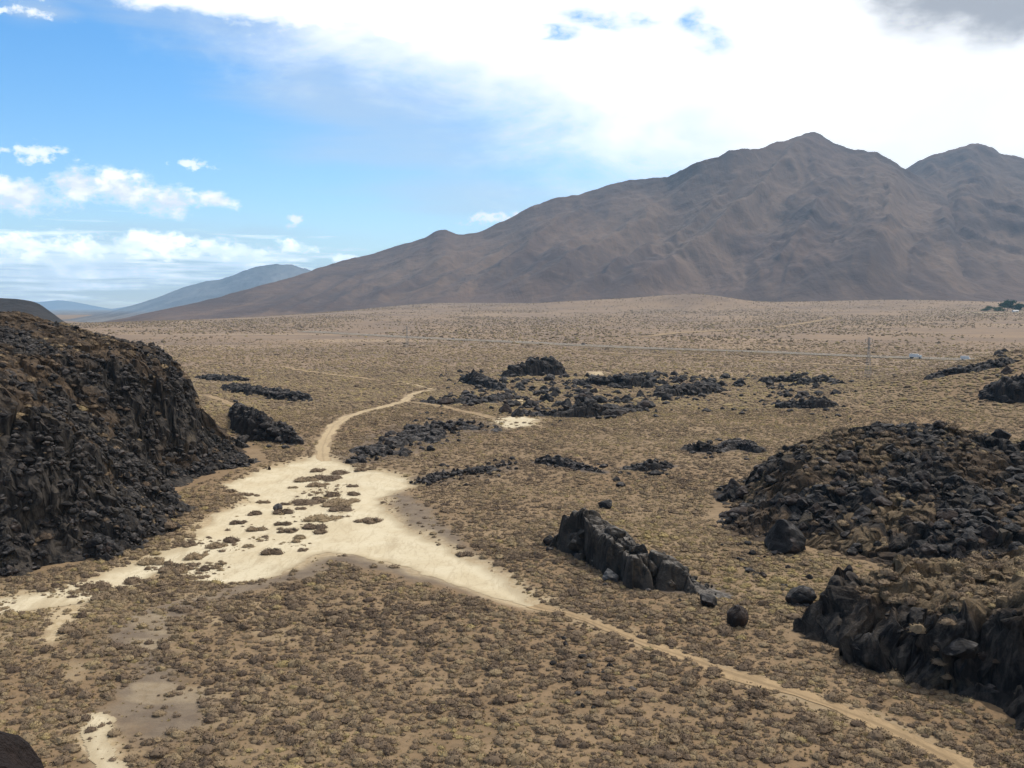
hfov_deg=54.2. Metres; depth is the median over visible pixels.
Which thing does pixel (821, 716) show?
desert shrub
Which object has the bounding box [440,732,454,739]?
desert shrub
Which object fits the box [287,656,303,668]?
desert shrub
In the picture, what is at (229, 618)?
desert shrub
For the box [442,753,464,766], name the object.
desert shrub
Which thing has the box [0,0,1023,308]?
sky
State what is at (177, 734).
desert shrub
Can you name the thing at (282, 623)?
desert shrub
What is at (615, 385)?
lava boulder
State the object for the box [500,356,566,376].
lava outcrop
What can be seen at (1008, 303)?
cottonwood tree
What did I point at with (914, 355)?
white truck
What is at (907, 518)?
lava boulder
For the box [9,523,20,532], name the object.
lava boulder
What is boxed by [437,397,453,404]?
lava boulder
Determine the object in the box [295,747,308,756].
desert shrub
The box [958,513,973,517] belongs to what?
lava boulder
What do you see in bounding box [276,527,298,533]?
desert shrub
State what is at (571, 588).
desert shrub
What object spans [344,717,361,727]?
desert shrub
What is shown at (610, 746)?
desert shrub
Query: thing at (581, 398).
lava boulder
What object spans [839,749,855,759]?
desert shrub
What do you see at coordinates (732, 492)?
lava boulder
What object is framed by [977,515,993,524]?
lava boulder
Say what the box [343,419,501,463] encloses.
lava flow
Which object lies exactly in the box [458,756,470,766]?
desert shrub
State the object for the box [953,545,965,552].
lava boulder
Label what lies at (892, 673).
desert shrub
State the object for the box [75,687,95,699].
desert shrub
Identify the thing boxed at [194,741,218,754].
desert shrub
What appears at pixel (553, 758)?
desert shrub
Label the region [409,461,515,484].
lava flow
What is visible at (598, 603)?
desert shrub
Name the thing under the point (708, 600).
lava boulder
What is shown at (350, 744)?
desert shrub
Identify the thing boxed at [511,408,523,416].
lava boulder
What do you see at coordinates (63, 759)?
desert shrub
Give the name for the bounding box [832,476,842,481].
lava boulder
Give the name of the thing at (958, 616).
lava boulder
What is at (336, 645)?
desert shrub
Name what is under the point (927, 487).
lava boulder
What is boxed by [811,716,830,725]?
desert shrub
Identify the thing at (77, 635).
desert shrub
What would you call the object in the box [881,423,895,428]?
lava boulder
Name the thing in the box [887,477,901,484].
lava boulder
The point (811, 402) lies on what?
lava outcrop
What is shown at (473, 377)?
lava outcrop
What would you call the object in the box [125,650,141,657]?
desert shrub
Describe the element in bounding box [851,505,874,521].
lava boulder
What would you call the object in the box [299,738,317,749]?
desert shrub
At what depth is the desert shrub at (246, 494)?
218.28 m
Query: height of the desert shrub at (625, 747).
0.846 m
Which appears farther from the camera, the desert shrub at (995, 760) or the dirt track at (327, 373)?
the dirt track at (327, 373)
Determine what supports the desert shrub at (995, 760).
on the ground at (146, 690)
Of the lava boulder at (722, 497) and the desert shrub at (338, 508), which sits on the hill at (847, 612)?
the lava boulder at (722, 497)
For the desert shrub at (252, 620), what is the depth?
128.30 m
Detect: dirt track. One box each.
[203,395,233,405]
[280,366,375,379]
[315,390,429,461]
[401,382,436,388]
[412,401,496,417]
[528,603,984,767]
[555,350,892,366]
[604,317,831,337]
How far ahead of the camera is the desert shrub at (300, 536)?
174.78 m
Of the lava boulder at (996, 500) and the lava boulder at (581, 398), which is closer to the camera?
the lava boulder at (996, 500)
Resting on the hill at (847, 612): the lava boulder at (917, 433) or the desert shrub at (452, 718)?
the lava boulder at (917, 433)
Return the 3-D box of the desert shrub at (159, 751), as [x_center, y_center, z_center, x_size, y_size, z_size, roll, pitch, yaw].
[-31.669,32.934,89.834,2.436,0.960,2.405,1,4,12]
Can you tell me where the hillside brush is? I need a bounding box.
[0,311,1023,693]
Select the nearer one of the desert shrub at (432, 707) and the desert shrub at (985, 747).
the desert shrub at (985, 747)
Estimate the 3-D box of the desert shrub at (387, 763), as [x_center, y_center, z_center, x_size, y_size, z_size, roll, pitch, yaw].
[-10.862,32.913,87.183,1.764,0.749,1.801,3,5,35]
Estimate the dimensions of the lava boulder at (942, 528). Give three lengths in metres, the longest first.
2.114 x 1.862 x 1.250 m
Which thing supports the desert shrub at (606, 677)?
on the ground at (146, 690)
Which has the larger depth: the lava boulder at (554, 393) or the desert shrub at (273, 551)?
the lava boulder at (554, 393)
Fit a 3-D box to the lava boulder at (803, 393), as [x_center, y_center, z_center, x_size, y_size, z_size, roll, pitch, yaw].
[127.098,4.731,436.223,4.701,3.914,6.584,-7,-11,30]
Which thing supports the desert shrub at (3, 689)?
on the ground at (146, 690)
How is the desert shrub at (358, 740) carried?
on the ground at (146, 690)
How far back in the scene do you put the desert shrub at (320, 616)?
129.63 m
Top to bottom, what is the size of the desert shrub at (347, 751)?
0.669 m
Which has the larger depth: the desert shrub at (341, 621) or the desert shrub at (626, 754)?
the desert shrub at (341, 621)
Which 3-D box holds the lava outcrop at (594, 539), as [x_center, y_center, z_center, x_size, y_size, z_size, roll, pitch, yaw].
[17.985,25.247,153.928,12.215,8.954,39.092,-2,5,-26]
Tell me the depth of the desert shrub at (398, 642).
119.58 m
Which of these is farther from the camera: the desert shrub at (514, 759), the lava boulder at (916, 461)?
the lava boulder at (916, 461)
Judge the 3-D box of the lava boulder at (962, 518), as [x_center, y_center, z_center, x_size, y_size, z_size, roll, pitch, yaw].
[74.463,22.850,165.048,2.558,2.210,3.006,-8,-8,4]
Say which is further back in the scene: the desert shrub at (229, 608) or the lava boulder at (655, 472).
the lava boulder at (655, 472)
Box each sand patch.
[78,712,127,767]
[491,416,538,427]
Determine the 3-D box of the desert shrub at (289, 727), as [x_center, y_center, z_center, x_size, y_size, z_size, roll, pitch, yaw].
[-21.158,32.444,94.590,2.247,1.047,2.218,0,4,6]
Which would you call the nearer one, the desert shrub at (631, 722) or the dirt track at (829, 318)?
the desert shrub at (631, 722)
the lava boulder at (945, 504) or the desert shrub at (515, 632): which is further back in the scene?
the lava boulder at (945, 504)
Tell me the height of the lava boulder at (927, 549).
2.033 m
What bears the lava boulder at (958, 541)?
on the hill at (847, 612)
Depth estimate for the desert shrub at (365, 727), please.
94.33 m
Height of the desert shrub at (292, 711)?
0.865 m
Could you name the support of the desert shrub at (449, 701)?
on the ground at (146, 690)
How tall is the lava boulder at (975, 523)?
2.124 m
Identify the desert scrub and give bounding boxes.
[0,519,1023,767]
[68,293,1023,352]
[144,338,1023,410]
[171,406,1023,531]
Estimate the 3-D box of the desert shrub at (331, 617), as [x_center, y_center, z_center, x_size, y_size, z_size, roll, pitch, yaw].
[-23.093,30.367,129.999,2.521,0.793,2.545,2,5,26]
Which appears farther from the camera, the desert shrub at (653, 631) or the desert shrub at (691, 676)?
the desert shrub at (653, 631)
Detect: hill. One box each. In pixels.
[0,298,67,323]
[0,311,261,575]
[709,423,1023,730]
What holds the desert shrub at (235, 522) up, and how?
on the sand wash
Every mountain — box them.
[36,300,127,314]
[62,264,310,322]
[105,132,994,321]
[906,143,1023,301]
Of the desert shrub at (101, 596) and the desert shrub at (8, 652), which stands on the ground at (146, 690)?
the desert shrub at (8, 652)
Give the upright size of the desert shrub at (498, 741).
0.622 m
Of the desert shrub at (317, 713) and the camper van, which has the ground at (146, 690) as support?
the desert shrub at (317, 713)
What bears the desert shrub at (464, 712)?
on the ground at (146, 690)
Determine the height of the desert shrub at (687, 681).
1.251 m
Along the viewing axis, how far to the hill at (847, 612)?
133.22 m
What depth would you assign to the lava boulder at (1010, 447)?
196.69 m
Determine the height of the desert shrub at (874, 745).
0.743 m
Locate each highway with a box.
[301,331,967,359]
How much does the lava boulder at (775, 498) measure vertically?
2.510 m
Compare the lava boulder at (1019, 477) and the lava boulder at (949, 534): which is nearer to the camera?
the lava boulder at (949, 534)
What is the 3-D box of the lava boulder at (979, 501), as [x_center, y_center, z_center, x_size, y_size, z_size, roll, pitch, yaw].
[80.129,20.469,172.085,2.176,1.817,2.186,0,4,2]
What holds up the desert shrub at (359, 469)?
on the sand wash
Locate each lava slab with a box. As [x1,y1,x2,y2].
[194,373,248,381]
[220,382,312,401]
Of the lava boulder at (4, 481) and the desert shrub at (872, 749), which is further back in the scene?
the lava boulder at (4, 481)
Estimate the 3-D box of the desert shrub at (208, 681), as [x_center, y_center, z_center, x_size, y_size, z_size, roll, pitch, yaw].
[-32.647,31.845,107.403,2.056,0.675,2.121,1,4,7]
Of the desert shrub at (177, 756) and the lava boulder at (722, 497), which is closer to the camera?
the desert shrub at (177, 756)
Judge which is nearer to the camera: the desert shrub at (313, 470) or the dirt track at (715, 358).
the desert shrub at (313, 470)
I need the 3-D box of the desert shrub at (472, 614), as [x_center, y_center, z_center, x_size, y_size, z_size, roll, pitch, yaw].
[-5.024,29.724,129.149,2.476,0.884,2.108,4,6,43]
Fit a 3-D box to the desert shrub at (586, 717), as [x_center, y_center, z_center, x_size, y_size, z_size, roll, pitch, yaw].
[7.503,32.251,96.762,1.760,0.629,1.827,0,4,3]
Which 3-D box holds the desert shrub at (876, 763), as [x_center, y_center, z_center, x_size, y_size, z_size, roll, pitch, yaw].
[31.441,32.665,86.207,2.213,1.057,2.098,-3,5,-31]
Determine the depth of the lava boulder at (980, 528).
158.10 m
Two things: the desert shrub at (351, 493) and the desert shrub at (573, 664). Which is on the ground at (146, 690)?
the desert shrub at (573, 664)
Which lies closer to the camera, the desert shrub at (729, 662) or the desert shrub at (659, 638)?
the desert shrub at (729, 662)
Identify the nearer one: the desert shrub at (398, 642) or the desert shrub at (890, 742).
the desert shrub at (890, 742)
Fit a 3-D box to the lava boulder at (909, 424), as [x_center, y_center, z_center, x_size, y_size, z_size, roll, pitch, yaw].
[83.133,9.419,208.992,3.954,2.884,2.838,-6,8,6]
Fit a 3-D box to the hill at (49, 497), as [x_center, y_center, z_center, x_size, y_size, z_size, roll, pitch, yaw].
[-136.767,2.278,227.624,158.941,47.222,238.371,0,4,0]
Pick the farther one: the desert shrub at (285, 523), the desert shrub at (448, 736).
the desert shrub at (285, 523)
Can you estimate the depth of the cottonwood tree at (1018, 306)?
3025.79 m
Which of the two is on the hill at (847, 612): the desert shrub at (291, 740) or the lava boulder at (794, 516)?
the lava boulder at (794, 516)
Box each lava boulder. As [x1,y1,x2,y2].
[0,476,10,485]
[0,504,11,514]
[2,546,15,554]
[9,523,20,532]
[10,466,17,475]
[54,558,65,563]
[85,540,94,548]
[89,536,101,547]
[90,533,105,540]
[103,538,114,545]
[103,546,112,552]
[273,503,282,510]
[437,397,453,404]
[467,399,479,404]
[499,404,511,412]
[503,400,512,403]
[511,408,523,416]
[514,383,523,387]
[522,400,538,406]
[542,394,553,401]
[542,535,552,545]
[550,391,558,396]
[560,398,571,406]
[574,393,585,398]
[575,396,584,401]
[579,388,589,393]
[592,395,606,402]
[598,499,611,508]
[602,568,619,581]
[607,410,622,415]
[612,383,621,388]
[620,395,632,400]
[637,400,651,406]
[641,381,652,387]
[647,400,655,407]
[647,470,662,475]
[648,377,656,381]
[661,394,672,400]
[673,376,682,382]
[700,593,717,607]
[716,493,727,501]
[719,511,726,516]
[722,478,740,494]
[726,505,747,516]
[727,486,737,498]
[727,604,748,627]
[734,378,745,384]
[736,487,748,497]
[742,503,751,507]
[757,466,765,476]
[759,571,766,577]
[764,475,776,484]
[764,519,806,554]
[770,492,783,504]
[775,402,786,407]
[785,494,800,507]
[785,585,816,604]
[790,512,801,521]
[794,453,806,462]
[797,391,808,395]
[797,498,808,509]
[798,490,805,496]
[799,522,807,529]
[809,503,821,513]
[810,492,820,502]
[813,484,822,490]
[821,509,835,519]
[822,516,835,522]
[827,503,839,509]
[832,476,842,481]
[834,488,847,496]
[835,469,849,478]
[835,514,843,521]
[836,450,857,463]
[836,480,848,487]
[840,530,850,539]
[846,547,857,555]
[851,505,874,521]
[852,632,870,649]
[858,516,870,523]
[859,487,883,503]
[871,478,883,486]
[872,497,892,506]
[878,467,888,475]
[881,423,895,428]
[884,444,895,450]
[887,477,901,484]
[896,476,907,481]
[898,515,912,523]
[902,431,915,438]
[902,500,915,507]
[905,422,918,427]
[905,624,923,637]
[908,476,915,482]
[908,540,927,548]
[910,426,923,430]
[910,438,921,446]
[910,457,921,465]
[910,482,923,493]
[914,430,924,436]
[914,470,931,482]
[919,543,936,555]
[920,452,931,461]
[921,480,930,493]
[924,458,932,469]
[929,535,935,543]
[931,443,940,451]
[932,518,951,529]
[933,420,946,429]
[936,508,953,511]
[936,509,958,521]
[937,526,947,529]
[937,544,951,554]
[940,456,952,461]
[940,501,949,508]
[941,638,978,658]
[943,476,957,484]
[945,529,955,538]
[949,548,964,560]
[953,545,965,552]
[954,537,966,547]
[954,611,961,619]
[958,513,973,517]
[958,516,967,521]
[959,513,976,519]
[959,521,967,527]
[960,530,978,542]
[965,526,980,535]
[966,519,983,528]
[971,498,983,504]
[972,494,994,506]
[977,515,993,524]
[977,524,996,537]
[980,526,998,540]
[981,551,993,559]
[986,547,996,552]
[989,496,1002,504]
[990,429,1011,439]
[1000,517,1011,522]
[1001,366,1012,374]
[1003,523,1021,534]
[1003,525,1014,531]
[1005,466,1023,473]
[1005,477,1017,484]
[1006,444,1016,451]
[1008,541,1022,550]
[1009,453,1021,457]
[1013,473,1023,481]
[1013,504,1021,511]
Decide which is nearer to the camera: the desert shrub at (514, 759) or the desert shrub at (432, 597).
the desert shrub at (514, 759)
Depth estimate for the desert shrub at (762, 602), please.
135.51 m
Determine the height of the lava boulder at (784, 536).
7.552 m
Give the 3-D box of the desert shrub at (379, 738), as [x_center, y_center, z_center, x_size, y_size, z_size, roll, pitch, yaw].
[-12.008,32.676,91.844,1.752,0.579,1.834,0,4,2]
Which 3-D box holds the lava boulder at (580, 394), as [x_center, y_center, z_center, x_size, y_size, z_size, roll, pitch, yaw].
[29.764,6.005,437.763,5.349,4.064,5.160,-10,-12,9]
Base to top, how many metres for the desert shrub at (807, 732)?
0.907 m
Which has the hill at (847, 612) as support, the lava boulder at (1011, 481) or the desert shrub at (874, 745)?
the lava boulder at (1011, 481)
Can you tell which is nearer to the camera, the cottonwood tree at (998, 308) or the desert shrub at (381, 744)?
the desert shrub at (381, 744)
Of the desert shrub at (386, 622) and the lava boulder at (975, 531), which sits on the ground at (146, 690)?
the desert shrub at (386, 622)
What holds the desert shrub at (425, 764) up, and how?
on the ground at (146, 690)
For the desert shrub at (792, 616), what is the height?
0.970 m
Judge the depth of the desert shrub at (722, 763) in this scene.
86.80 m
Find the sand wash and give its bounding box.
[0,455,533,612]
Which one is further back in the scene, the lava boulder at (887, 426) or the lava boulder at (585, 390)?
the lava boulder at (585, 390)
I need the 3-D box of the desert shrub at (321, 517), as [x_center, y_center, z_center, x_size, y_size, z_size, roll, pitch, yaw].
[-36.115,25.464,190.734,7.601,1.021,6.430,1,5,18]
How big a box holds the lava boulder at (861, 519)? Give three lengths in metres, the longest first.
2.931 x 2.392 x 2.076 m
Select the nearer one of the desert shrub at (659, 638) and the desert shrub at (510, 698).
the desert shrub at (510, 698)
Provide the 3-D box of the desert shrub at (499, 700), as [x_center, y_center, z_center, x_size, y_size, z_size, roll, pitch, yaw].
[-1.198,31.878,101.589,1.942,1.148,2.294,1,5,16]
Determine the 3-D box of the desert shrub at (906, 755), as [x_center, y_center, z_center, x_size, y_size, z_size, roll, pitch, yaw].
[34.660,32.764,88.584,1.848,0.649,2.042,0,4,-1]
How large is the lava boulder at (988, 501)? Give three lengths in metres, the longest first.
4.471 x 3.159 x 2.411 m
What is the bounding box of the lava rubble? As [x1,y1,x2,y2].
[0,317,1023,708]
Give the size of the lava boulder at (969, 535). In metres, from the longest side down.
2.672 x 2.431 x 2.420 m
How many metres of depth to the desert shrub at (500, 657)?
113.39 m
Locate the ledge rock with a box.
[0,731,43,767]
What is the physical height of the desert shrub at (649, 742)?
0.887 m
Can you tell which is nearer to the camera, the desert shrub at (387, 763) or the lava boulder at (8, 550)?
the desert shrub at (387, 763)
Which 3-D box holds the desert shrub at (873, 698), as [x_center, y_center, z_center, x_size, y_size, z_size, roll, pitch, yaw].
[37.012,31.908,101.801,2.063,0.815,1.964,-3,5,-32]
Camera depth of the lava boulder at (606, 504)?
200.93 m
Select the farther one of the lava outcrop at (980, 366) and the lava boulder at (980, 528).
the lava outcrop at (980, 366)
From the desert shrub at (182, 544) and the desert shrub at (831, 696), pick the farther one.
the desert shrub at (182, 544)
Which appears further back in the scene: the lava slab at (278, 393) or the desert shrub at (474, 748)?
the lava slab at (278, 393)
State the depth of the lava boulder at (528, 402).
401.60 m
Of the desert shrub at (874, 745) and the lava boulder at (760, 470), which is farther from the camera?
the lava boulder at (760, 470)
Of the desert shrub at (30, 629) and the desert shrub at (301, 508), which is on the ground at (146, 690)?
the desert shrub at (30, 629)
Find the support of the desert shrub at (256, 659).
on the ground at (146, 690)
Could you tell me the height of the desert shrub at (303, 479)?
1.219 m
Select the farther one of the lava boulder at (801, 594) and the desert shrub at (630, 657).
the lava boulder at (801, 594)
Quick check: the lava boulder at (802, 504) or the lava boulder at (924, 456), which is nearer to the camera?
the lava boulder at (802, 504)
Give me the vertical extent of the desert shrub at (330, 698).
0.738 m
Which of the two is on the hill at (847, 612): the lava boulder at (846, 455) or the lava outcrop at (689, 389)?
the lava boulder at (846, 455)
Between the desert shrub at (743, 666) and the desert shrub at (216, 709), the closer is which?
the desert shrub at (216, 709)
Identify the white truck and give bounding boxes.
[909,354,921,357]
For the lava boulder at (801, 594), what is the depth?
134.59 m
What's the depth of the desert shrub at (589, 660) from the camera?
111.95 m
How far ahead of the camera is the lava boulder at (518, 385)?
494.45 m
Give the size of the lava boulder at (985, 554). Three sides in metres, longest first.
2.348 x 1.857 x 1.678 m
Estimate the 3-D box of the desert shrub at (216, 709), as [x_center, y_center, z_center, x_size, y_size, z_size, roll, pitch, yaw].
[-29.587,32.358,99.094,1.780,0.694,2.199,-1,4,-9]
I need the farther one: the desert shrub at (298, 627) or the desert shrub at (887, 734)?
the desert shrub at (298, 627)
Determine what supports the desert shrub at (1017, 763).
on the ground at (146, 690)
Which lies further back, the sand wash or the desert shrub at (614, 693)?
the sand wash
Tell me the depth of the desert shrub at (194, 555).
162.12 m
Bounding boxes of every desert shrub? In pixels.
[0,645,18,656]
[0,685,9,694]
[3,645,22,654]
[20,704,39,713]
[20,732,37,742]
[21,627,38,634]
[26,667,47,678]
[49,752,74,765]
[50,734,75,745]
[54,624,76,633]
[64,684,79,691]
[68,714,82,723]
[69,629,88,638]
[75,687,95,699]
[80,580,111,591]
[89,591,123,600]
[108,640,125,649]
[113,672,131,681]
[122,575,143,584]
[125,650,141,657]
[135,556,166,565]
[146,743,172,759]
[156,757,176,766]
[157,565,185,573]
[167,631,186,638]
[167,729,188,738]
[168,753,184,760]
[172,541,197,547]
[177,606,193,613]
[177,759,195,765]
[182,551,208,560]
[189,610,206,618]
[190,730,210,742]
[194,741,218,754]
[195,642,209,650]
[195,759,212,767]
[197,566,210,571]
[197,729,214,740]
[199,677,216,685]
[204,542,227,548]
[204,706,220,713]
[208,734,229,744]
[222,536,239,542]
[222,603,237,611]
[223,612,238,622]
[227,702,243,712]
[229,519,247,524]
[236,620,253,630]
[240,492,253,495]
[242,544,255,547]
[243,690,262,703]
[244,526,268,531]
[244,676,259,683]
[246,616,258,623]
[247,653,267,664]
[248,510,262,514]
[255,500,271,503]
[257,547,284,555]
[259,673,276,684]
[269,728,293,736]
[271,508,294,514]
[271,716,285,724]
[274,521,292,525]
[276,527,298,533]
[276,618,288,627]
[278,722,298,733]
[280,705,298,714]
[281,705,292,716]
[281,732,307,745]
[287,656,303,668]
[289,497,327,505]
[291,623,308,632]
[293,476,320,482]
[293,534,305,539]
[294,684,315,695]
[295,506,306,509]
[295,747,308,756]
[297,547,308,551]
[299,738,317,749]
[300,522,327,529]
[300,728,317,738]
[301,513,342,521]
[304,746,322,758]
[305,481,329,486]
[306,711,323,719]
[309,467,326,472]
[312,474,342,481]
[312,528,327,534]
[312,613,326,620]
[316,636,332,643]
[319,501,350,507]
[321,692,338,702]
[324,496,360,503]
[324,730,346,744]
[325,491,341,497]
[327,504,354,511]
[327,614,343,620]
[327,641,344,649]
[328,729,345,736]
[331,470,350,474]
[334,617,348,624]
[339,627,354,636]
[340,713,353,724]
[340,746,355,755]
[342,741,356,748]
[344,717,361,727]
[345,671,364,681]
[346,484,358,486]
[347,491,360,495]
[349,754,368,766]
[351,734,371,745]
[353,517,383,524]
[354,467,368,471]
[355,721,376,732]
[372,681,385,687]
[372,739,390,748]
[374,736,386,743]
[378,619,393,627]
[379,758,395,767]
[380,744,395,755]
[384,722,402,733]
[389,603,405,610]
[392,638,407,646]
[410,666,427,677]
[414,614,429,621]
[416,635,431,643]
[419,759,433,767]
[420,636,438,647]
[422,754,436,762]
[424,622,440,629]
[424,702,442,711]
[428,593,438,599]
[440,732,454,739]
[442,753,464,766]
[443,715,461,725]
[444,611,459,619]
[444,697,454,704]
[446,609,465,615]
[446,747,464,756]
[455,550,474,556]
[455,705,473,711]
[456,707,471,717]
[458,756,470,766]
[459,673,472,679]
[464,598,480,605]
[465,670,480,678]
[466,610,477,618]
[466,743,480,752]
[473,655,486,663]
[481,753,505,767]
[483,662,505,671]
[483,679,504,693]
[488,750,504,761]
[489,667,502,675]
[492,610,507,617]
[492,692,504,704]
[492,737,509,745]
[495,653,509,660]
[495,721,511,731]
[496,712,513,722]
[499,648,512,655]
[500,641,509,647]
[503,693,520,702]
[503,751,532,766]
[509,628,522,635]
[510,645,529,652]
[510,704,529,714]
[510,740,527,748]
[533,725,546,734]
[537,758,553,767]
[544,754,559,762]
[551,735,573,747]
[553,644,573,654]
[557,669,578,680]
[561,660,583,669]
[564,585,578,591]
[568,589,580,595]
[569,674,592,687]
[571,630,586,635]
[572,699,585,707]
[576,740,590,748]
[581,714,592,721]
[585,657,595,663]
[586,712,606,722]
[590,599,605,605]
[592,697,603,706]
[597,672,617,681]
[598,729,614,737]
[604,707,616,715]
[607,637,620,646]
[607,743,617,750]
[608,688,624,699]
[613,742,639,751]
[614,611,631,619]
[617,605,628,610]
[622,750,635,757]
[623,717,638,726]
[625,654,638,660]
[639,737,659,747]
[645,627,662,635]
[648,652,666,659]
[648,747,666,758]
[649,742,669,749]
[650,633,665,642]
[650,655,668,661]
[650,671,668,679]
[651,651,669,659]
[662,732,683,744]
[663,749,682,760]
[667,720,683,729]
[669,683,685,693]
[674,744,691,753]
[676,675,698,686]
[679,613,694,620]
[679,732,692,740]
[682,672,699,681]
[686,643,702,650]
[686,706,700,715]
[687,627,703,635]
[688,592,699,599]
[692,688,710,697]
[693,759,709,767]
[695,695,712,707]
[696,685,714,692]
[704,669,723,677]
[705,664,722,672]
[714,623,734,631]
[715,684,731,693]
[716,626,733,636]
[716,758,728,766]
[717,598,730,603]
[721,658,736,665]
[724,649,742,659]
[733,743,752,756]
[734,661,752,670]
[735,701,751,710]
[737,697,752,702]
[740,719,757,731]
[745,685,765,697]
[749,697,773,707]
[756,599,769,605]
[757,750,774,759]
[762,744,777,753]
[778,730,797,742]
[785,611,801,619]
[785,723,803,733]
[797,713,814,721]
[797,721,814,731]
[799,727,818,736]
[806,722,819,729]
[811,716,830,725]
[816,643,834,652]
[816,713,836,721]
[816,723,834,733]
[821,690,845,702]
[830,746,848,751]
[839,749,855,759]
[849,718,866,726]
[862,757,887,767]
[863,738,882,745]
[863,742,881,749]
[866,701,885,709]
[866,726,887,741]
[867,694,885,701]
[867,746,883,751]
[870,727,894,739]
[871,750,888,758]
[880,668,901,678]
[884,739,897,745]
[888,678,906,687]
[890,750,904,759]
[892,749,910,759]
[893,691,910,698]
[912,724,933,735]
[912,756,944,767]
[930,724,957,740]
[971,742,994,752]
[975,729,995,739]
[975,753,991,760]
[991,755,1003,764]
[998,753,1017,762]
[1002,735,1020,746]
[1004,758,1023,767]
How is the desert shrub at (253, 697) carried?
on the ground at (146, 690)
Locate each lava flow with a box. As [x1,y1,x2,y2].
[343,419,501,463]
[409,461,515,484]
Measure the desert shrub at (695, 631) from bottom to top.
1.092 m
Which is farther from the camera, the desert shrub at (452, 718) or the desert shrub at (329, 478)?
the desert shrub at (329, 478)
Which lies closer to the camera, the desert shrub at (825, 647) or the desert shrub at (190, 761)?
the desert shrub at (190, 761)
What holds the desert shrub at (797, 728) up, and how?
on the ground at (146, 690)
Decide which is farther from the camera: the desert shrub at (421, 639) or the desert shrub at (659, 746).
the desert shrub at (421, 639)
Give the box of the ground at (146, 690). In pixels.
[0,294,1023,767]
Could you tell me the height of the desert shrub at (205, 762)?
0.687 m
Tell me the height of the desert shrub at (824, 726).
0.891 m
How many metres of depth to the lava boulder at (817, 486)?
181.61 m
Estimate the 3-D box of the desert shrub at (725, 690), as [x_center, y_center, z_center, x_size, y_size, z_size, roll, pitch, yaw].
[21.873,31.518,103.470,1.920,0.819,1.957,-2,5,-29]
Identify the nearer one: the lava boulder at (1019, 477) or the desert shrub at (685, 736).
the desert shrub at (685, 736)
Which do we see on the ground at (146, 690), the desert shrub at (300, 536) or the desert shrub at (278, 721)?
the desert shrub at (278, 721)
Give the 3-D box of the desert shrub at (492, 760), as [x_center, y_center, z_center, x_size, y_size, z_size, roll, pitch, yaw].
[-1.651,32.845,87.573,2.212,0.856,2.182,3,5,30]
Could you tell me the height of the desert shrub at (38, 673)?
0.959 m
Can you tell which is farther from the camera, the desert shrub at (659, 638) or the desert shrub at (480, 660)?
the desert shrub at (659, 638)
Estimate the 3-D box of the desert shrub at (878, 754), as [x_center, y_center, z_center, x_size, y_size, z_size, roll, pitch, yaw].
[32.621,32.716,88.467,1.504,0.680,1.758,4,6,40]
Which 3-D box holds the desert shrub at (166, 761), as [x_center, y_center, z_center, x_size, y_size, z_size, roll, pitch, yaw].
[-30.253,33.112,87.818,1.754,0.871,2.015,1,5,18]
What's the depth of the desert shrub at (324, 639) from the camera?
121.69 m
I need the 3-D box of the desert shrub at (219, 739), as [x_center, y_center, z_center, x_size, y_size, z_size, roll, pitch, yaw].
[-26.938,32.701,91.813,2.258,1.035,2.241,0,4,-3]
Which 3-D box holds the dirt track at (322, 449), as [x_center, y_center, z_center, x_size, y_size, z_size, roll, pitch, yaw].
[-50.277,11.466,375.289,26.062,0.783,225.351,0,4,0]
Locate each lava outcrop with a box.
[227,402,303,444]
[420,393,521,404]
[457,369,507,390]
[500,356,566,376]
[524,399,645,417]
[534,454,605,473]
[549,508,733,598]
[576,374,653,386]
[622,458,673,471]
[651,381,725,397]
[680,438,766,452]
[757,375,839,382]
[771,395,838,408]
[923,357,1015,379]
[978,372,1023,403]
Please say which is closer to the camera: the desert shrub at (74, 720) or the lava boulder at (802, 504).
the desert shrub at (74, 720)
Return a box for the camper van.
[960,356,970,359]
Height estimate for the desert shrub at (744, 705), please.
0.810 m
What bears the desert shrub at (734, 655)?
on the ground at (146, 690)
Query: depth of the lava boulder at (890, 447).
193.60 m
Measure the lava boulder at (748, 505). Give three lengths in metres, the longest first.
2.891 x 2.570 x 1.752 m
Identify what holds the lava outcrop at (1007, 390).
on the ground at (146, 690)
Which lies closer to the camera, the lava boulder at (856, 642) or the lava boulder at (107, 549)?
the lava boulder at (856, 642)
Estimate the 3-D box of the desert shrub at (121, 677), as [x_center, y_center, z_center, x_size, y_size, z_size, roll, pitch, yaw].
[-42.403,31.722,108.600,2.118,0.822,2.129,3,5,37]
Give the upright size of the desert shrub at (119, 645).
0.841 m
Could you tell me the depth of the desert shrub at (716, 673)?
107.95 m
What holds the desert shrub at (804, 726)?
on the ground at (146, 690)
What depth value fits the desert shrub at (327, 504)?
203.99 m
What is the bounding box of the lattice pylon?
[864,338,872,376]
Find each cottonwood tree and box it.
[985,305,1006,310]
[998,299,1016,310]
[1013,303,1023,310]
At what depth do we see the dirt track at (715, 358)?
769.80 m

